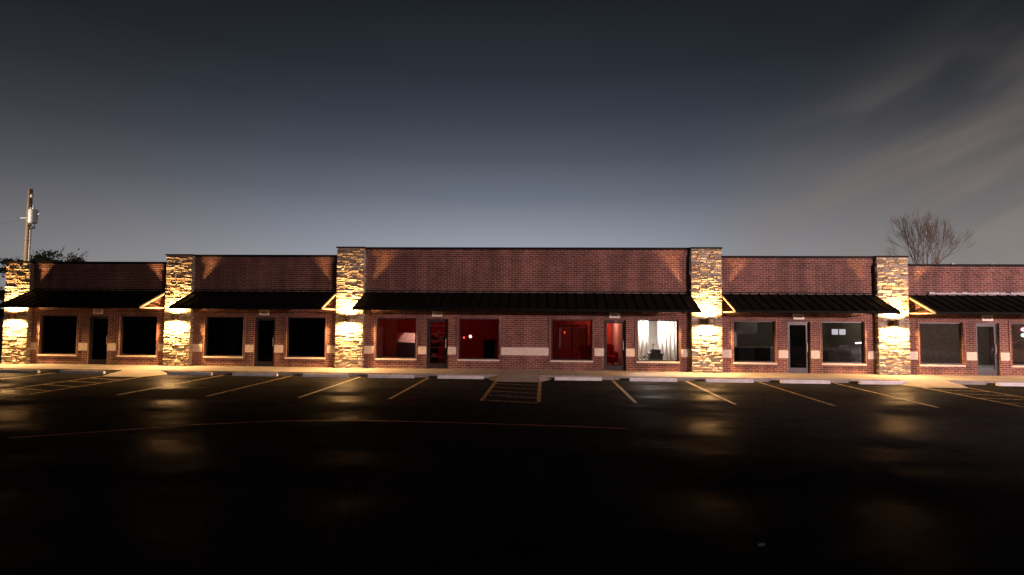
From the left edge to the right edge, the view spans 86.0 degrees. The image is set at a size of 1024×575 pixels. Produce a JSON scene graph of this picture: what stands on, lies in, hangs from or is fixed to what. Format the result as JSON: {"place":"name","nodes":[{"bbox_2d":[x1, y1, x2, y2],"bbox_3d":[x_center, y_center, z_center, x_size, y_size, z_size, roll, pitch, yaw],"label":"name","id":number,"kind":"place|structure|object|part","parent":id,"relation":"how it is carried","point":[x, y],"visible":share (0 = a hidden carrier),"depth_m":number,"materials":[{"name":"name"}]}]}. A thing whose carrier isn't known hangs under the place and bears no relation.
{"place":"outdoors","nodes":[
{"label":"outdoors","id":0,"kind":"place"},
{"bbox_2d":[0,314,3,362],"bbox_3d":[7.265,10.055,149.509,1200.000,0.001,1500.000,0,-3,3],"label":"ground","id":1,"kind":"structure","parent":0,"point":[1,331],"depth_m":57.75,"materials":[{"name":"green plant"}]},
{"bbox_2d":[0,270,5,317],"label":"evergreen shrub","id":2,"kind":"object","parent":1,"relation":"on","point":[2,294],"visible":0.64,"depth_m":35.02,"materials":[{"name":"green plant"}]},
{"bbox_2d":[0,256,30,274],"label":"leafy tree","id":3,"kind":"object","parent":1,"relation":"on","point":[2,262],"visible":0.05,"depth_m":53.88,"materials":[{"name":"green plant"}]},
{"bbox_2d":[23,189,39,260],"bbox_3d":[-32.348,-1.241,36.631,1.291,10.801,0.560,0,-3,3],"label":"utility pole","id":4,"kind":"object","parent":1,"relation":"on","point":[32,214],"visible":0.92,"depth_m":36.70,"materials":[{"name":"brown wood"}]},
{"bbox_2d":[30,247,87,261],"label":"leafy tree","id":5,"kind":"object","parent":1,"relation":"on","point":[40,257],"visible":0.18,"depth_m":52.24,"materials":[{"name":"green plant"}]},
{"bbox_2d":[881,209,975,263],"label":"bare tree","id":6,"kind":"object","parent":1,"relation":"on","point":[925,225],"visible":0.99,"depth_m":43.14,"materials":[{"name":"brown plant"}]},
{"bbox_2d":[0,372,1023,574],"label":"parking lot","id":7,"kind":"structure","parent":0,"point":[680,478],"depth_m":8.55,"materials":[{"name":"black asphalt"}]},
{"bbox_2d":[0,369,39,372],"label":"wheel stop","id":8,"kind":"object","parent":7,"relation":"on","point":[18,371],"visible":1,"depth_m":22.53,"materials":[{"name":"paint"}]},
{"bbox_2d":[0,376,138,394],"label":"hatched aisle marking","id":9,"kind":"object","parent":7,"relation":"on","point":[62,385],"visible":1,"depth_m":18.76,"materials":[{"name":"yellow paint"}]},
{"bbox_2d":[59,370,105,373],"bbox_3d":[-17.562,3.462,22.447,1.840,0.125,0.155,0,-3,2],"label":"wheel stop","id":10,"kind":"object","parent":7,"relation":"on","point":[78,372],"visible":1,"depth_m":22.39,"materials":[{"name":"paint"}]},
{"bbox_2d":[104,370,166,376],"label":"curb ramp","id":11,"kind":"structure","parent":7,"relation":"on","point":[133,373],"depth_m":22.04,"materials":[{"name":"concrete"}]},
{"bbox_2d":[118,375,222,394],"bbox_3d":[-11.886,3.421,19.554,0.110,0.001,5.600,0,-3,3],"label":"parking line","id":12,"kind":"object","parent":7,"relation":"on","point":[168,385],"visible":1,"depth_m":19.00,"materials":[{"name":"yellow paint"}]},
{"bbox_2d":[167,372,212,374],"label":"wheel stop","id":13,"kind":"object","parent":7,"relation":"on","point":[189,373],"visible":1,"depth_m":22.20,"materials":[{"name":"paint"}]},
{"bbox_2d":[208,376,289,395],"bbox_3d":[-9.089,3.435,19.418,0.110,0.001,5.600,0,-3,3],"label":"parking line","id":14,"kind":"object","parent":7,"relation":"on","point":[246,386],"visible":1,"depth_m":18.90,"materials":[{"name":"yellow paint"}]},
{"bbox_2d":[232,372,277,375],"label":"wheel stop","id":15,"kind":"object","parent":7,"relation":"on","point":[254,374],"visible":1,"depth_m":22.05,"materials":[{"name":"paint"}]},
{"bbox_2d":[9,420,626,437],"bbox_3d":[-3.829,3.126,12.374,12.774,0.001,1.497,1,-3,-6],"label":"worn pavement line","id":16,"kind":"object","parent":7,"relation":"on","point":[317,420],"visible":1,"depth_m":12.62,"materials":[{"name":"paint"}]},
{"bbox_2d":[302,373,348,377],"bbox_3d":[-7.455,3.513,21.939,1.840,0.125,0.155,0,-3,4],"label":"wheel stop","id":17,"kind":"object","parent":7,"relation":"on","point":[323,375],"visible":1,"depth_m":21.88,"materials":[{"name":"paint"}]},
{"bbox_2d":[297,377,359,397],"bbox_3d":[-6.253,3.449,19.279,0.110,0.001,5.600,0,-3,3],"label":"parking line","id":18,"kind":"object","parent":7,"relation":"on","point":[326,388],"visible":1,"depth_m":18.55,"materials":[{"name":"yellow paint"}]},
{"bbox_2d":[368,374,413,377],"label":"wheel stop","id":19,"kind":"object","parent":7,"relation":"on","point":[387,376],"visible":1,"depth_m":21.74,"materials":[{"name":"paint"}]},
{"bbox_2d":[388,378,428,398],"bbox_3d":[-3.496,3.463,19.144,0.110,0.001,5.600,0,-3,3],"label":"parking line","id":20,"kind":"object","parent":7,"relation":"on","point":[407,388],"visible":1,"depth_m":18.45,"materials":[{"name":"yellow paint"}]},
{"bbox_2d":[437,375,483,378],"bbox_3d":[-2.030,3.543,21.707,1.840,0.125,0.155,0,-3,2],"label":"wheel stop","id":21,"kind":"object","parent":7,"relation":"on","point":[457,377],"visible":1,"depth_m":21.65,"materials":[{"name":"paint"}]},
{"bbox_2d":[480,382,541,402],"bbox_3d":[0.070,3.444,18.251,1.850,0.004,4.939,0,-3,3],"label":"hatched aisle marking","id":22,"kind":"object","parent":7,"relation":"on","point":[494,383],"visible":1,"depth_m":17.88,"materials":[{"name":"yellow paint"}]},
{"bbox_2d":[486,375,550,381],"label":"curb ramp","id":23,"kind":"structure","parent":7,"relation":"on","point":[517,378],"depth_m":21.29,"materials":[{"name":"concrete"}]},
{"bbox_2d":[554,377,601,380],"bbox_3d":[2.583,3.564,21.440,1.840,0.125,0.155,0,-3,2],"label":"wheel stop","id":24,"kind":"object","parent":7,"relation":"on","point":[581,378],"visible":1,"depth_m":21.38,"materials":[{"name":"paint"}]},
{"bbox_2d":[611,380,636,402],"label":"parking line","id":25,"kind":"object","parent":7,"relation":"on","point":[623,391],"visible":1,"depth_m":18.36,"materials":[{"name":"yellow paint"}]},
{"bbox_2d":[629,378,676,381],"bbox_3d":[5.481,3.581,21.326,1.840,0.125,0.155,0,-3,2],"label":"wheel stop","id":26,"kind":"object","parent":7,"relation":"on","point":[656,379],"visible":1,"depth_m":21.27,"materials":[{"name":"paint"}]},
{"bbox_2d":[685,381,735,403],"bbox_3d":[6.622,3.515,18.649,0.110,0.001,5.600,0,-3,3],"label":"parking line","id":27,"kind":"object","parent":7,"relation":"on","point":[711,393],"visible":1,"depth_m":18.05,"materials":[{"name":"yellow paint"}]},
{"bbox_2d":[705,379,753,382],"bbox_3d":[8.377,3.595,21.175,1.840,0.125,0.155,0,-3,2],"label":"wheel stop","id":28,"kind":"object","parent":7,"relation":"on","point":[733,380],"visible":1,"depth_m":21.11,"materials":[{"name":"paint"}]},
{"bbox_2d":[759,382,835,405],"bbox_3d":[9.418,3.530,18.512,0.110,0.001,5.600,0,-3,3],"label":"parking line","id":29,"kind":"object","parent":7,"relation":"on","point":[799,394],"visible":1,"depth_m":17.74,"materials":[{"name":"yellow paint"}]},
{"bbox_2d":[780,380,830,383],"bbox_3d":[11.223,3.609,21.021,1.840,0.125,0.155,0,-3,3],"label":"wheel stop","id":30,"kind":"object","parent":7,"relation":"on","point":[808,381],"visible":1,"depth_m":20.96,"materials":[{"name":"paint"}]},
{"bbox_2d":[858,381,908,384],"bbox_3d":[14.171,3.626,20.916,1.840,0.125,0.155,0,-3,2],"label":"wheel stop","id":31,"kind":"object","parent":7,"relation":"on","point":[883,382],"visible":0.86,"depth_m":20.86,"materials":[{"name":"paint"}]},
{"bbox_2d":[835,383,935,406],"bbox_3d":[12.265,3.544,18.372,0.110,0.001,5.600,0,-3,3],"label":"parking line","id":32,"kind":"object","parent":7,"relation":"on","point":[887,395],"visible":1,"depth_m":17.78,"materials":[{"name":"yellow paint"}]},
{"bbox_2d":[899,380,967,387],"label":"curb ramp","id":33,"kind":"structure","parent":7,"relation":"on","point":[933,383],"depth_m":20.60,"materials":[{"name":"concrete"}]},
{"bbox_2d":[926,388,1023,406],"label":"hatched aisle marking","id":34,"kind":"object","parent":7,"relation":"on","point":[983,394],"visible":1,"depth_m":18.09,"materials":[{"name":"yellow paint"}]},
{"bbox_2d":[996,382,1023,385],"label":"wheel stop","id":35,"kind":"object","parent":7,"relation":"on","point":[1008,384],"visible":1,"depth_m":20.63,"materials":[{"name":"paint"}]},
{"bbox_2d":[0,363,1023,384],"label":"sidewalk","id":36,"kind":"structure","parent":0,"point":[679,376],"depth_m":22.54,"materials":[{"name":"concrete"}]},
{"bbox_2d":[0,247,1023,375],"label":"strip mall building","id":37,"kind":"structure","parent":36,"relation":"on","point":[525,308],"depth_m":23.99,"materials":[{"name":"red brick"}]},
{"bbox_2d":[7,313,16,318],"bbox_3d":[-22.524,1.268,24.742,0.156,0.260,0.378,0,-3,3],"label":"wall sconce","id":38,"kind":"object","parent":37,"relation":"attached to","point":[10,315],"depth_m":24.62,"materials":[{"name":"brown metal"}]},
{"bbox_2d":[36,313,79,355],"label":"window","id":39,"kind":"structure","parent":37,"relation":"in","point":[60,331],"depth_m":25.06,"materials":[{"name":"black glass"}]},
{"bbox_2d":[93,309,102,313],"bbox_3d":[-18.777,1.084,24.892,0.460,0.240,0.051,0,-3,3],"label":"address plaque","id":40,"kind":"object","parent":37,"relation":"attached to","point":[97,311],"visible":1,"depth_m":24.87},
{"bbox_2d":[86,314,110,363],"bbox_3d":[-18.761,2.352,24.937,1.170,2.269,0.214,0,-3,3],"label":"door","id":41,"kind":"structure","parent":37,"relation":"in","point":[98,335],"depth_m":24.98,"materials":[{"name":"black glass"}]},
{"bbox_2d":[115,313,159,356],"bbox_3d":[-16.888,2.156,24.828,1.980,1.960,0.210,0,-3,3],"label":"window","id":42,"kind":"structure","parent":37,"relation":"in","point":[139,336],"depth_m":24.88,"materials":[{"name":"black glass"}]},
{"bbox_2d":[171,314,178,319],"bbox_3d":[-14.964,1.307,24.372,0.156,0.260,0.378,0,-3,3],"label":"wall sconce","id":43,"kind":"object","parent":37,"relation":"attached to","point":[174,316],"depth_m":24.23,"materials":[{"name":"brown metal"}]},
{"bbox_2d":[202,314,245,357],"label":"window","id":44,"kind":"structure","parent":37,"relation":"in","point":[225,333],"depth_m":24.69,"materials":[{"name":"black glass"}]},
{"bbox_2d":[259,310,269,314],"bbox_3d":[-11.066,1.123,24.514,0.460,0.240,0.051,0,-3,3],"label":"address plaque","id":45,"kind":"object","parent":37,"relation":"attached to","point":[263,312],"visible":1,"depth_m":24.49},
{"bbox_2d":[252,315,277,365],"bbox_3d":[-11.050,2.392,24.560,1.170,2.269,0.214,0,-3,3],"label":"door","id":46,"kind":"structure","parent":37,"relation":"in","point":[264,328],"depth_m":24.60,"materials":[{"name":"black glass"}]},
{"bbox_2d":[283,315,327,358],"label":"window","id":47,"kind":"structure","parent":37,"relation":"in","point":[307,335],"depth_m":24.50,"materials":[{"name":"black glass"}]},
{"bbox_2d":[373,315,418,359],"bbox_3d":[-5.112,2.216,24.252,1.980,1.960,0.210,0,-3,3],"label":"window","id":48,"kind":"structure","parent":37,"relation":"in","point":[397,335],"depth_m":24.30,"materials":[{"name":"red glass"}]},
{"bbox_2d":[432,311,441,316],"bbox_3d":[-3.295,1.163,24.134,0.460,0.240,0.051,0,-3,3],"label":"address plaque","id":49,"kind":"object","parent":37,"relation":"attached to","point":[436,313],"visible":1,"depth_m":24.11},
{"bbox_2d":[424,317,450,368],"bbox_3d":[-3.280,2.431,24.180,1.170,2.269,0.214,0,-3,3],"label":"door","id":50,"kind":"structure","parent":37,"relation":"in","point":[437,329],"depth_m":24.22,"materials":[{"name":"brown metal"}]},
{"bbox_2d":[456,316,500,360],"bbox_3d":[-1.457,2.235,24.073,1.980,1.960,0.210,0,-3,3],"label":"window","id":51,"kind":"structure","parent":37,"relation":"in","point":[478,338],"depth_m":24.12,"materials":[{"name":"red glass"}]},
{"bbox_2d":[549,317,594,361],"bbox_3d":[2.589,2.256,23.875,1.980,1.960,0.210,0,-3,3],"label":"window","id":52,"kind":"structure","parent":37,"relation":"in","point":[570,338],"depth_m":23.93,"materials":[{"name":"red glass"}]},
{"bbox_2d":[609,312,619,317],"bbox_3d":[4.435,1.202,23.756,0.460,0.240,0.051,0,-3,3],"label":"address plaque","id":53,"kind":"object","parent":37,"relation":"attached to","point":[613,315],"visible":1,"depth_m":23.74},
{"bbox_2d":[601,318,628,370],"bbox_3d":[4.451,2.471,23.801,1.170,2.269,0.214,0,-3,3],"label":"door","id":54,"kind":"structure","parent":37,"relation":"in","point":[622,321],"depth_m":23.81,"materials":[{"name":"brown metal"}]},
{"bbox_2d":[638,321,647,359],"bbox_3d":[6.323,2.395,26.632,0.552,2.670,0.112,0,-3,7],"label":"curtain","id":55,"kind":"object","parent":37,"relation":"hanging from","point":[642,338],"visible":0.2,"depth_m":26.62,"materials":[{"name":"white fabric"}]},
{"bbox_2d":[647,353,663,359],"bbox_3d":[6.418,3.301,24.584,0.650,0.720,0.600,0,-3,3],"label":"desk","id":56,"kind":"object","parent":37,"relation":"on","point":[656,356],"visible":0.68,"depth_m":24.34,"materials":[{"name":"black wood"}]},
{"bbox_2d":[650,349,660,352],"bbox_3d":[6.425,2.849,24.581,0.460,0.177,0.350,0,-3,3],"label":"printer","id":57,"kind":"object","parent":56,"relation":"on","point":[655,350],"visible":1,"depth_m":24.41,"materials":[{"name":"black plastic"}]},
{"bbox_2d":[635,317,680,362],"bbox_3d":[6.284,2.275,23.694,1.980,1.960,0.210,0,-3,3],"label":"window","id":58,"kind":"structure","parent":37,"relation":"in","point":[678,320],"depth_m":23.66,"materials":[{"name":"brown metal"}]},
{"bbox_2d":[658,321,676,359],"bbox_3d":[7.726,2.433,27.167,1.003,2.670,0.134,0,-3,3],"label":"curtain","id":59,"kind":"object","parent":37,"relation":"hanging from","point":[667,338],"visible":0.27,"depth_m":27.16,"materials":[{"name":"white fabric"}]},
{"bbox_2d":[736,322,756,334],"bbox_3d":[11.129,1.628,26.057,1.000,1.219,0.030,0,-3,3],"label":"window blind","id":60,"kind":"object","parent":37,"relation":"hanging from","point":[746,327],"visible":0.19,"depth_m":26.03,"materials":[{"name":"paint"}]},
{"bbox_2d":[734,346,772,360],"bbox_3d":[10.851,3.258,25.673,3.200,0.980,0.400,0,-3,3],"label":"service counter","id":61,"kind":"object","parent":37,"relation":"on","point":[746,353],"visible":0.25,"depth_m":25.51,"materials":[{"name":"paint"}]},
{"bbox_2d":[731,318,778,364],"bbox_3d":[10.359,2.296,23.495,1.980,1.960,0.210,0,-3,3],"label":"window","id":62,"kind":"structure","parent":37,"relation":"in","point":[733,320],"depth_m":23.45,"materials":[{"name":"brown metal"}]},
{"bbox_2d":[793,314,803,319],"bbox_3d":[12.206,1.242,23.375,0.460,0.240,0.051,0,-3,3],"label":"address plaque","id":63,"kind":"object","parent":37,"relation":"attached to","point":[799,316],"visible":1,"depth_m":23.35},
{"bbox_2d":[785,320,812,372],"bbox_3d":[12.222,2.511,23.421,1.170,2.269,0.214,0,-3,3],"label":"door","id":64,"kind":"structure","parent":37,"relation":"in","point":[798,332],"depth_m":23.46,"materials":[{"name":"brown metal"}]},
{"bbox_2d":[822,350,834,361],"bbox_3d":[15.658,3.462,26.732,0.900,0.750,0.600,0,-3,3],"label":"computer desk","id":65,"kind":"object","parent":37,"relation":"on","point":[825,355],"visible":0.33,"depth_m":26.71,"materials":[{"name":"brown wood"}]},
{"bbox_2d":[831,329,837,334],"bbox_3d":[14.397,1.545,24.493,0.300,1.159,0.040,0,-3,3],"label":"wall screen","id":66,"kind":"object","parent":37,"relation":"hanging from","point":[834,331],"depth_m":24.45,"materials":[{"name":"white"}]},
{"bbox_2d":[838,323,845,334],"bbox_3d":[14.716,1.546,24.478,0.300,1.159,0.040,0,-3,3],"label":"wall screen","id":67,"kind":"object","parent":37,"relation":"hanging from","point":[841,331],"depth_m":24.44,"materials":[{"name":"white"}]},
{"bbox_2d":[835,349,851,361],"bbox_3d":[14.907,3.219,24.666,0.560,0.920,0.420,0,-3,3],"label":"computer desk","id":68,"kind":"object","parent":37,"relation":"on","point":[843,355],"visible":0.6,"depth_m":24.47,"materials":[{"name":"brown laminate"}]},
{"bbox_3d":[14.768,3.203,24.472,0.240,0.790,0.019,0,-3,3],"label":"door panel","id":69,"kind":"part","parent":68,"relation":"part of","materials":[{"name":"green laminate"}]},
{"bbox_3d":[15.027,3.205,24.459,0.240,0.790,0.019,0,-3,3],"label":"door panel","id":70,"kind":"part","parent":68,"relation":"part of","materials":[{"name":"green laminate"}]},
{"bbox_2d":[819,319,867,365],"bbox_3d":[14.045,2.314,23.314,1.980,1.960,0.210,0,-3,3],"label":"window","id":71,"kind":"structure","parent":37,"relation":"in","point":[821,321],"depth_m":23.28,"materials":[{"name":"brown metal"}]},
{"bbox_2d":[839,345,853,359],"bbox_3d":[15.623,3.222,25.543,0.524,1.090,0.547,0,-3,3],"label":"office chair","id":72,"kind":"object","parent":37,"relation":"on","point":[843,346],"visible":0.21,"depth_m":25.77,"materials":[{"name":"metal"}]},
{"bbox_2d":[891,320,899,325],"bbox_3d":[15.969,1.465,22.858,0.156,0.260,0.378,0,-3,3],"label":"wall sconce","id":73,"kind":"object","parent":37,"relation":"attached to","point":[895,322],"depth_m":22.74,"materials":[{"name":"brown metal"}]},
{"bbox_2d":[916,319,966,366],"bbox_3d":[18.050,2.335,23.118,1.980,1.960,0.210,0,-3,3],"label":"window","id":74,"kind":"structure","parent":37,"relation":"in","point":[918,321],"depth_m":23.08,"materials":[{"name":"brown metal"}]},
{"bbox_2d":[981,315,992,320],"bbox_3d":[19.917,1.282,22.998,0.460,0.240,0.051,0,-3,3],"label":"address plaque","id":75,"kind":"object","parent":37,"relation":"attached to","point":[986,317],"visible":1,"depth_m":22.98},
{"bbox_2d":[973,321,1001,375],"bbox_3d":[19.932,2.550,23.044,1.170,2.269,0.214,0,-3,3],"label":"door","id":76,"kind":"structure","parent":37,"relation":"in","point":[993,324],"depth_m":23.05,"materials":[{"name":"grey metal"}]},
{"bbox_2d":[1008,320,1023,366],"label":"window","id":77,"kind":"structure","parent":37,"relation":"in","point":[1010,322],"depth_m":22.93,"materials":[{"name":"brown metal"}]},
{"bbox_2d":[0,0,1023,308],"label":"sky","id":78,"kind":"structure","parent":0,"point":[138,130],"materials":[{"name":"grey"}]},
{"bbox_2d":[607,344,617,364],"bbox_3d":[4.495,3.252,26.720,1.260,1.000,0.770,0,-3,3],"label":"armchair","id":79,"kind":"object","parent":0,"point":[612,356],"visible":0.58,"depth_m":26.54,"materials":[{"name":"red fabric"}]}
]}

